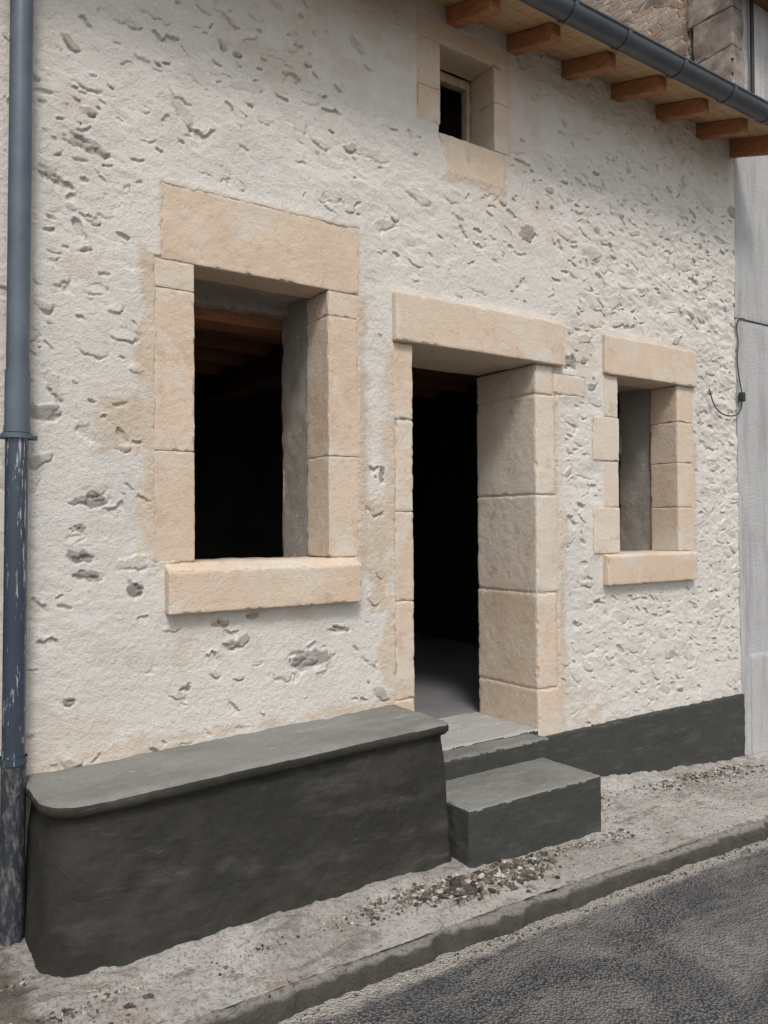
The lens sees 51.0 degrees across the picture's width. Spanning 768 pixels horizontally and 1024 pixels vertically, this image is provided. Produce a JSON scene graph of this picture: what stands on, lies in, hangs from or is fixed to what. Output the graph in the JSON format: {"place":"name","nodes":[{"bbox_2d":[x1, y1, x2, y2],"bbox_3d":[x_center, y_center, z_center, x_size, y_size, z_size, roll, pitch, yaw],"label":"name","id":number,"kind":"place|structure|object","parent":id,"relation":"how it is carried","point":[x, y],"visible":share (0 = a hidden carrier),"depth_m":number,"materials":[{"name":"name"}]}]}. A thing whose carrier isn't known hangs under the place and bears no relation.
{"place":"outdoors","nodes":[
{"label":"outdoors","id":0,"kind":"place"},
{"bbox_2d":[193,373,282,558],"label":"room back wall","id":1,"kind":"structure","parent":0,"point":[238,473],"depth_m":8.34,"materials":[{"name":"black"}]},
{"bbox_2d":[194,351,282,405],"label":"beam","id":2,"kind":"structure","parent":1,"relation":"attached to","point":[262,374],"depth_m":7.16,"materials":[{"name":"brown wood"}]},
{"bbox_2d":[194,328,282,344],"bbox_3d":[-0.662,-1.397,6.324,5.101,0.185,0.106,0,-1,-35],"label":"ceiling joist","id":3,"kind":"object","parent":2,"relation":"on","point":[242,336],"visible":0.07,"depth_m":6.01,"materials":[{"name":"brown wood"}]},
{"bbox_2d":[194,362,437,398],"bbox_3d":[-1.516,-1.371,7.557,5.104,0.185,0.105,0,-1,-35],"label":"ceiling joist","id":4,"kind":"object","parent":2,"relation":"on","point":[209,369],"visible":0.13,"depth_m":7.51,"materials":[{"name":"brown wood"}]},
{"bbox_2d":[194,348,467,392],"bbox_3d":[-1.231,-1.380,7.146,5.104,0.185,0.105,0,-1,-35],"label":"ceiling joist","id":5,"kind":"object","parent":2,"relation":"on","point":[219,358],"visible":0.13,"depth_m":7.11,"materials":[{"name":"brown wood"}]},
{"bbox_2d":[194,333,480,383],"bbox_3d":[-0.946,-1.389,6.735,5.104,0.185,0.106,0,-1,-35],"label":"ceiling joist","id":6,"kind":"object","parent":2,"relation":"on","point":[231,345],"visible":0.1,"depth_m":6.60,"materials":[{"name":"brown wood"}]},
{"bbox_3d":[-0.263,-3.311,5.686,5.381,1.101,3.470,0,-1,-35],"label":"roof","id":7,"kind":"object","parent":1,"relation":"on","visible":0},
{"bbox_2d":[446,0,500,28],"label":"rafter","id":8,"kind":"object","parent":7,"relation":"attached to","point":[464,13],"visible":0.2,"depth_m":4.40,"materials":[{"name":"brown wood"}]},
{"bbox_2d":[440,51,615,107],"bbox_3d":[0.808,-2.980,5.638,0.084,0.685,1.959,0,-1,-35],"label":"rafter","id":9,"kind":"object","parent":7,"relation":"attached to","point":[591,65],"visible":0.22,"depth_m":4.94,"materials":[{"name":"brown wood"}]},
{"bbox_2d":[506,23,560,55],"bbox_3d":[0.412,-2.982,5.362,0.084,0.686,1.962,0,-1,-35],"label":"rafter","id":10,"kind":"object","parent":7,"relation":"attached to","point":[535,39],"visible":0.27,"depth_m":4.65,"materials":[{"name":"brown wood"}]},
{"bbox_2d":[432,0,735,138],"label":"soffit board","id":11,"kind":"object","parent":7,"relation":"on","point":[487,23],"visible":0.13,"depth_m":5.02,"materials":[{"name":"brown wood"}]},
{"bbox_2d":[446,0,752,137],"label":"soffit board","id":12,"kind":"object","parent":7,"relation":"on","point":[515,27],"visible":0.32,"depth_m":4.96,"materials":[{"name":"brown wood"}]},
{"bbox_2d":[500,0,767,136],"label":"soffit board","id":13,"kind":"object","parent":7,"relation":"on","point":[541,17],"visible":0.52,"depth_m":4.91,"materials":[{"name":"brown wood"}]},
{"bbox_2d":[611,75,665,101],"bbox_3d":[1.196,-2.975,5.898,0.084,0.689,1.974,0,-1,-35],"label":"rafter","id":14,"kind":"object","parent":7,"relation":"attached to","point":[652,86],"visible":0.3,"depth_m":5.19,"materials":[{"name":"brown wood"}]},
{"bbox_2d":[519,0,767,125],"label":"gutter","id":15,"kind":"object","parent":7,"relation":"attached to","point":[593,22],"visible":1,"depth_m":4.80,"materials":[{"name":"grey metal"}]},
{"bbox_2d":[655,98,708,121],"bbox_3d":[1.584,-2.974,6.175,0.083,0.684,1.959,0,-1,-35],"label":"rafter","id":16,"kind":"object","parent":7,"relation":"attached to","point":[693,108],"visible":0.22,"depth_m":5.47,"materials":[{"name":"brown wood"}]},
{"bbox_2d":[696,118,747,139],"bbox_3d":[1.968,-2.973,6.444,0.084,0.683,1.955,0,-1,-35],"label":"rafter","id":17,"kind":"object","parent":7,"relation":"attached to","point":[721,129],"visible":0.21,"depth_m":5.75,"materials":[{"name":"brown wood"}]},
{"bbox_2d":[730,135,767,157],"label":"rafter","id":18,"kind":"object","parent":7,"relation":"attached to","point":[749,146],"visible":1,"depth_m":6.02,"materials":[{"name":"brown wood"}]},
{"bbox_2d":[0,0,741,858],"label":"front wall","id":19,"kind":"structure","parent":0,"point":[598,218],"depth_m":4.08,"materials":[{"name":"white paint"}]},
{"bbox_2d":[0,751,767,1023],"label":"pavement","id":20,"kind":"structure","parent":0,"point":[47,994],"depth_m":3.29,"materials":[{"name":"concrete"}]},
{"bbox_2d":[0,0,37,945],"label":"downpipe","id":21,"kind":"object","parent":20,"relation":"on","point":[16,435],"visible":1,"depth_m":3.14,"materials":[{"name":"metal"}]},
{"bbox_2d":[24,704,451,977],"bbox_3d":[-0.562,1.412,3.565,1.890,0.806,0.529,0,-1,-35],"label":"masonry bench","id":22,"kind":"object","parent":20,"relation":"on","point":[131,859],"visible":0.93,"depth_m":3.27,"materials":[{"name":"grey concrete"}]},
{"bbox_2d":[0,761,767,1023],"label":"gravel rubble","id":23,"kind":"object","parent":20,"relation":"on","point":[495,876],"visible":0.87,"depth_m":3.68,"materials":[{"name":"stone"},{"name":"gravel"}]},
{"bbox_2d":[438,712,600,867],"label":"entrance steps","id":24,"kind":"structure","parent":20,"relation":"on","point":[513,790],"depth_m":4.23,"materials":[{"name":"grey concrete"}]},
{"bbox_2d":[395,698,413,710],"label":"door jamb","id":25,"kind":"object","parent":24,"relation":"on","point":[407,704],"depth_m":4.31,"materials":[{"name":"stone"}]},
{"bbox_2d":[395,601,414,699],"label":"door jamb","id":26,"kind":"object","parent":25,"relation":"on","point":[404,643],"depth_m":4.31,"materials":[{"name":"stone"}]},
{"bbox_2d":[395,512,413,600],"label":"door jamb","id":27,"kind":"object","parent":26,"relation":"on","point":[404,564],"depth_m":4.32,"materials":[{"name":"stone"}]},
{"bbox_2d":[395,420,412,511],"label":"door jamb","id":28,"kind":"object","parent":27,"relation":"on","point":[403,468],"depth_m":4.33,"materials":[{"name":"stone"}]},
{"bbox_2d":[393,342,412,419],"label":"door jamb","id":29,"kind":"object","parent":28,"relation":"on","point":[402,376],"depth_m":4.34,"materials":[{"name":"stone"}]},
{"bbox_2d":[412,356,507,375],"bbox_3d":[0.310,-1.014,4.978,1.076,0.211,0.313,0,-1,-35],"label":"door inner lintel","id":30,"kind":"structure","parent":29,"relation":"on","point":[445,366],"depth_m":5.07,"materials":[{"name":"stone"}]},
{"bbox_2d":[392,291,564,369],"bbox_3d":[0.515,-1.040,4.757,1.298,0.266,0.289,0,-1,-35],"label":"door lintel","id":31,"kind":"structure","parent":29,"relation":"on","point":[429,327],"depth_m":4.62,"materials":[{"name":"stone"}]},
{"bbox_2d":[545,694,744,776],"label":"cement plinth","id":32,"kind":"structure","parent":20,"relation":"on","point":[711,731],"depth_m":5.49,"materials":[{"name":"grey concrete"}]},
{"bbox_2d":[478,369,538,689],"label":"mortar joints","id":33,"kind":"object","parent":32,"relation":"on","point":[523,592],"depth_m":5.08,"materials":[{"name":"stone"}]},
{"bbox_2d":[479,678,561,735],"bbox_3d":[0.866,1.233,5.156,0.217,0.303,0.553,0,-1,-35],"label":"door jamb","id":34,"kind":"object","parent":32,"relation":"on","point":[540,711],"depth_m":4.98,"materials":[{"name":"stone"}]},
{"bbox_2d":[478,589,556,688],"bbox_3d":[0.847,0.791,5.152,0.178,0.587,0.553,0,-1,-35],"label":"door jamb","id":35,"kind":"object","parent":34,"relation":"on","point":[513,636],"depth_m":5.02,"materials":[{"name":"stone"}]},
{"bbox_2d":[477,495,557,591],"bbox_3d":[0.850,0.199,5.167,0.192,0.602,0.554,0,-1,-35],"label":"door jamb","id":36,"kind":"object","parent":35,"relation":"on","point":[517,542],"depth_m":5.02,"materials":[{"name":"stone"}]},
{"bbox_2d":[477,395,555,496],"bbox_3d":[0.840,-0.409,5.173,0.177,0.618,0.553,0,-1,-35],"label":"door jamb","id":37,"kind":"object","parent":36,"relation":"on","point":[515,440],"depth_m":5.04,"materials":[{"name":"stone"}]},
{"bbox_2d":[477,364,551,403],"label":"door jamb","id":38,"kind":"object","parent":37,"relation":"on","point":[526,380],"depth_m":5.05,"materials":[{"name":"stone"}]},
{"bbox_2d":[553,373,584,397],"bbox_3d":[1.145,-0.797,5.124,0.297,0.140,0.114,0,-1,-35],"label":"tie stone","id":39,"kind":"object","parent":37,"relation":"on","point":[568,385],"visible":0.64,"depth_m":5.07,"materials":[{"name":"beige stone"}]},
{"bbox_2d":[733,319,767,753],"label":"front wall","id":40,"kind":"structure","parent":20,"relation":"on","point":[752,447],"depth_m":6.23,"materials":[{"name":"grey paint"}]},
{"bbox_2d":[699,0,767,326],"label":"front wall","id":41,"kind":"structure","parent":40,"relation":"on","point":[750,253],"depth_m":6.33,"materials":[{"name":"white paint"}]},
{"bbox_2d":[749,0,754,93],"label":"cable","id":42,"kind":"object","parent":41,"relation":"attached to","point":[752,60],"visible":0.8,"depth_m":6.28,"materials":[{"name":"black rubber"}]},
{"bbox_2d":[754,0,767,10],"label":"eaves board","id":43,"kind":"object","parent":41,"relation":"attached to","point":[763,4],"visible":0.93,"depth_m":6.38,"materials":[{"name":"brown wood"}]},
{"bbox_2d":[708,318,767,416],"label":"electric cable","id":44,"kind":"object","parent":40,"relation":"attached to","point":[741,397],"visible":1,"depth_m":6.12,"materials":[{"name":"black rubber"}]},
{"bbox_2d":[750,651,767,753],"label":"base course","id":45,"kind":"object","parent":40,"relation":"attached to","point":[759,695],"visible":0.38,"depth_m":6.21,"materials":[{"name":"white paint"}]},
{"bbox_2d":[438,108,442,132],"bbox_3d":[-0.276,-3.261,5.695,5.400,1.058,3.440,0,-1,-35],"label":"window frame","id":46,"kind":"structure","parent":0,"point":[441,121],"depth_m":7.05,"materials":[{"name":"black"}]},
{"bbox_2d":[413,633,479,718],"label":"room floor","id":47,"kind":"structure","parent":0,"point":[447,676],"depth_m":6.62,"materials":[{"name":"concrete"}]},
{"bbox_2d":[440,69,462,102],"bbox_3d":[0.255,-2.704,4.976,0.470,0.123,0.257,0,-1,-35],"label":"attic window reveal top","id":48,"kind":"object","parent":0,"point":[445,93],"visible":0.08,"depth_m":5.08,"materials":[{"name":"black"}]},
{"bbox_2d":[440,71,465,93],"bbox_3d":[0.345,-2.602,4.837,0.350,0.056,0.055,0,-1,-35],"label":"attic frame","id":49,"kind":"object","parent":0,"point":[453,83],"visible":0.53,"depth_m":4.86,"materials":[{"name":"brown wood"}]},
{"bbox_2d":[461,82,470,142],"bbox_3d":[0.504,-2.378,4.941,0.033,0.500,0.056,0,-1,-35],"label":"attic frame","id":50,"kind":"object","parent":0,"point":[466,115],"visible":0.59,"depth_m":4.92,"materials":[{"name":"brown wood"}]},
{"bbox_2d":[277,838,767,1023],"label":"road","id":51,"kind":"structure","parent":0,"point":[666,953],"depth_m":3.19,"materials":[{"name":"grey asphalt"}]},
{"bbox_2d":[183,815,767,1023],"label":"kerb","id":52,"kind":"structure","parent":51,"relation":"on","point":[289,1001],"depth_m":3.39,"materials":[{"name":"concrete"}]},
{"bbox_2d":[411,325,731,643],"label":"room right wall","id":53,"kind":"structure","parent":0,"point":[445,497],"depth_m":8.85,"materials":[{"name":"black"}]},
{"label":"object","id":54,"kind":"object","parent":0,"visible":0},
{"bbox_2d":[281,299,309,556],"bbox_3d":[-0.438,-0.444,4.416,0.135,1.580,0.310,0,-1,-35],"label":"window reveal","id":55,"kind":"object","parent":54,"relation":"on","point":[294,440],"depth_m":4.38,"materials":[{"name":"grey paint"}]},
{"bbox_2d":[194,307,281,339],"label":"timber lintel","id":56,"kind":"structure","parent":55,"relation":"attached to","point":[221,320],"depth_m":4.42,"materials":[{"name":"brown wood"}]},
{"bbox_2d":[193,291,287,319],"bbox_3d":[-0.657,-1.121,4.434,1.118,0.108,0.147,0,-1,-35],"label":"broken plaster","id":57,"kind":"object","parent":55,"relation":"attached to","point":[210,302],"visible":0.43,"depth_m":4.29,"materials":[{"name":"grey paint"}]},
{"bbox_2d":[164,556,361,614],"bbox_3d":[-0.606,0.344,3.926,1.014,0.229,0.290,0,-1,-35],"label":"window sill","id":58,"kind":"structure","parent":55,"relation":"attached to","point":[201,586],"depth_m":3.78,"materials":[{"name":"stone"}]},
{"bbox_2d":[154,451,194,561],"bbox_3d":[-1.000,-0.022,3.696,0.190,0.497,0.232,0,-1,-35],"label":"window jamb","id":59,"kind":"object","parent":58,"relation":"on","point":[174,522],"depth_m":3.60,"materials":[{"name":"stone"}]},
{"bbox_2d":[154,287,194,451],"bbox_3d":[-1.003,-0.635,3.707,0.191,0.732,0.232,0,-1,-35],"label":"window jamb","id":60,"kind":"object","parent":59,"relation":"on","point":[174,424],"depth_m":3.61,"materials":[{"name":"stone"}]},
{"bbox_2d":[154,258,193,292],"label":"window jamb","id":61,"kind":"object","parent":60,"relation":"on","point":[169,274],"depth_m":3.62,"materials":[{"name":"stone"}]},
{"bbox_2d":[194,557,285,559],"bbox_3d":[-0.780,0.298,4.164,0.728,0.114,0.303,0,-1,-35],"label":"window reveal bottom","id":62,"kind":"object","parent":58,"relation":"on","point":[237,558],"depth_m":4.24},
{"bbox_2d":[307,456,358,556],"bbox_3d":[-0.268,-0.026,4.205,0.182,0.512,0.231,0,-1,-35],"label":"window jamb","id":63,"kind":"object","parent":58,"relation":"on","point":[332,499],"depth_m":4.12,"materials":[{"name":"stone"}]},
{"bbox_2d":[309,315,329,458],"bbox_3d":[-0.294,-0.446,4.196,0.109,1.340,0.213,0,-1,-35],"label":"mortar joint","id":64,"kind":"object","parent":63,"relation":"on","point":[322,456],"visible":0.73,"depth_m":4.16,"materials":[{"name":"stone"}]},
{"bbox_2d":[307,316,357,457],"bbox_3d":[-0.271,-0.639,4.214,0.182,0.716,0.232,0,-1,-35],"label":"window jamb","id":65,"kind":"object","parent":63,"relation":"on","point":[332,387],"depth_m":4.13,"materials":[{"name":"stone"}]},
{"bbox_2d":[306,291,356,323],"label":"window jamb","id":66,"kind":"object","parent":65,"relation":"on","point":[333,303],"depth_m":4.14,"materials":[{"name":"stone"}]},
{"bbox_2d":[160,182,358,298],"bbox_3d":[-0.622,-1.300,3.973,1.055,0.353,0.213,0,-1,-35],"label":"window lintel","id":67,"kind":"structure","parent":66,"relation":"on","point":[216,238],"depth_m":3.87,"materials":[{"name":"stone"}]},
{"bbox_2d":[194,279,306,306],"bbox_3d":[-0.790,-1.187,4.188,0.734,0.133,0.316,0,-1,-35],"label":"window reveal top","id":68,"kind":"object","parent":67,"relation":"attached to","point":[240,293],"depth_m":4.17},
{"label":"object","id":69,"kind":"object","parent":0,"visible":0},
{"bbox_3d":[0.020,-2.377,4.806,0.134,0.750,0.257,0,-1,-35],"label":"attic","id":70,"kind":"object","parent":69,"relation":"on","visible":0},
{"bbox_2d":[417,83,439,124],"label":"attic jamb","id":71,"kind":"object","parent":70,"relation":"attached to","point":[428,102],"visible":0.45,"depth_m":4.47,"materials":[{"name":"stone"}]},
{"bbox_2d":[417,34,439,90],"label":"attic jamb","id":72,"kind":"object","parent":71,"relation":"on","point":[429,62],"visible":0.45,"depth_m":4.48,"materials":[{"name":"stone"}]},
{"bbox_2d":[416,12,507,81],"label":"attic lintel","id":73,"kind":"structure","parent":72,"relation":"on","point":[462,55],"depth_m":4.68,"materials":[{"name":"stone"}]},
{"bbox_2d":[463,78,471,137],"bbox_3d":[0.560,-2.378,4.995,0.115,0.721,0.111,0,-1,-35],"label":"attic cheek","id":74,"kind":"object","parent":70,"relation":"attached to","point":[470,100],"visible":0.07,"depth_m":4.94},
{"bbox_2d":[438,132,503,196],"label":"attic sill","id":75,"kind":"structure","parent":70,"relation":"attached to","point":[466,157],"depth_m":4.66,"materials":[{"name":"stone"}]},
{"bbox_2d":[471,103,508,154],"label":"attic jamb","id":76,"kind":"object","parent":75,"relation":"on","point":[489,127],"visible":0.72,"depth_m":4.80,"materials":[{"name":"stone"}]},
{"bbox_2d":[471,67,507,115],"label":"attic jamb","id":77,"kind":"object","parent":76,"relation":"on","point":[489,87],"visible":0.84,"depth_m":4.81,"materials":[{"name":"stone"}]},
{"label":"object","id":78,"kind":"object","parent":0,"visible":0},
{"bbox_2d":[581,0,694,61],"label":"gable wall","id":79,"kind":"structure","parent":78,"relation":"on","point":[664,22],"depth_m":6.77,"materials":[{"name":"beige stone"}]},
{"bbox_3d":[2.637,-3.113,6.350,0.180,0.326,0.360,0,-1,-35],"label":"corner block","id":80,"kind":"object","parent":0,"visible":0},
{"bbox_2d":[700,45,744,87],"bbox_3d":[2.626,-3.422,6.373,0.184,0.333,0.414,0,-1,-35],"label":"quoin","id":81,"kind":"object","parent":80,"relation":"on","point":[728,63],"visible":0.42,"depth_m":6.22,"materials":[{"name":"grey stone"}]},
{"bbox_2d":[693,7,743,63],"bbox_3d":[2.636,-3.734,6.359,0.171,0.306,0.350,0,-1,-35],"label":"quoin","id":82,"kind":"object","parent":81,"relation":"on","point":[718,33],"visible":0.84,"depth_m":6.28,"materials":[{"name":"grey stone"}]},
{"bbox_2d":[687,0,741,32],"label":"quoin","id":83,"kind":"object","parent":82,"relation":"on","point":[699,12],"visible":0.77,"depth_m":6.37,"materials":[{"name":"grey stone"}]},
{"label":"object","id":84,"kind":"object","parent":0,"visible":0},
{"bbox_2d":[618,389,651,550],"bbox_3d":[1.924,-0.306,6.052,0.132,1.395,0.306,0,-1,-35],"label":"window reveal","id":85,"kind":"object","parent":84,"relation":"on","point":[635,474],"depth_m":6.01,"materials":[{"name":"grey paint"}]},
{"bbox_2d":[617,385,646,393],"bbox_3d":[1.596,-0.953,5.839,0.677,0.131,0.320,0,-1,-35],"label":"window reveal top","id":86,"kind":"object","parent":85,"relation":"attached to","point":[621,389],"depth_m":5.92,"materials":[{"name":"grey paint"}]},
{"bbox_3d":[1.281,-0.307,5.605,0.133,1.395,0.310,0,-1,-35],"label":"small window reveal","id":87,"kind":"object","parent":84,"relation":"on","visible":0},
{"bbox_2d":[603,550,697,585],"bbox_3d":[1.766,0.378,5.579,0.963,0.208,0.271,0,-1,-35],"label":"window sill","id":88,"kind":"structure","parent":87,"relation":"attached to","point":[633,567],"depth_m":5.44,"materials":[{"name":"stone"}]},
{"bbox_2d":[593,507,619,553],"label":"window jamb","id":89,"kind":"object","parent":88,"relation":"on","point":[606,532],"depth_m":5.24,"materials":[{"name":"stone"}]},
{"bbox_2d":[604,461,618,506],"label":"window jamb","id":90,"kind":"object","parent":89,"relation":"on","point":[611,488],"depth_m":5.29,"materials":[{"name":"stone"}]},
{"bbox_2d":[592,416,618,461],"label":"window jamb","id":91,"kind":"object","parent":90,"relation":"on","point":[605,440],"depth_m":5.25,"materials":[{"name":"stone"}]},
{"bbox_2d":[604,374,617,417],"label":"window jamb","id":92,"kind":"object","parent":91,"relation":"on","point":[610,397],"depth_m":5.30,"materials":[{"name":"stone"}]},
{"bbox_2d":[651,507,693,550],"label":"window jamb","id":93,"kind":"object","parent":88,"relation":"on","point":[672,528],"depth_m":5.76,"materials":[{"name":"stone"}]},
{"bbox_2d":[653,423,677,507],"bbox_3d":[2.076,-0.312,5.836,0.144,1.160,0.213,0,-1,-35],"label":"mortar joint","id":94,"kind":"object","parent":93,"relation":"on","point":[657,464],"visible":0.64,"depth_m":5.80,"materials":[{"name":"stone"}]},
{"bbox_2d":[651,463,692,507],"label":"window jamb","id":95,"kind":"object","parent":93,"relation":"on","point":[671,484],"depth_m":5.76,"materials":[{"name":"stone"}]},
{"bbox_2d":[650,422,692,464],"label":"window jamb","id":96,"kind":"object","parent":95,"relation":"on","point":[672,442],"depth_m":5.77,"materials":[{"name":"stone"}]},
{"bbox_2d":[650,385,691,424],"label":"window jamb","id":97,"kind":"object","parent":96,"relation":"on","point":[671,404],"depth_m":5.78,"materials":[{"name":"stone"}]},
{"bbox_2d":[602,335,696,389],"bbox_3d":[1.774,-1.025,5.623,0.993,0.256,0.258,0,-1,-35],"label":"window lintel","id":98,"kind":"structure","parent":97,"relation":"on","point":[635,363],"depth_m":5.51,"materials":[{"name":"stone"}]}
]}

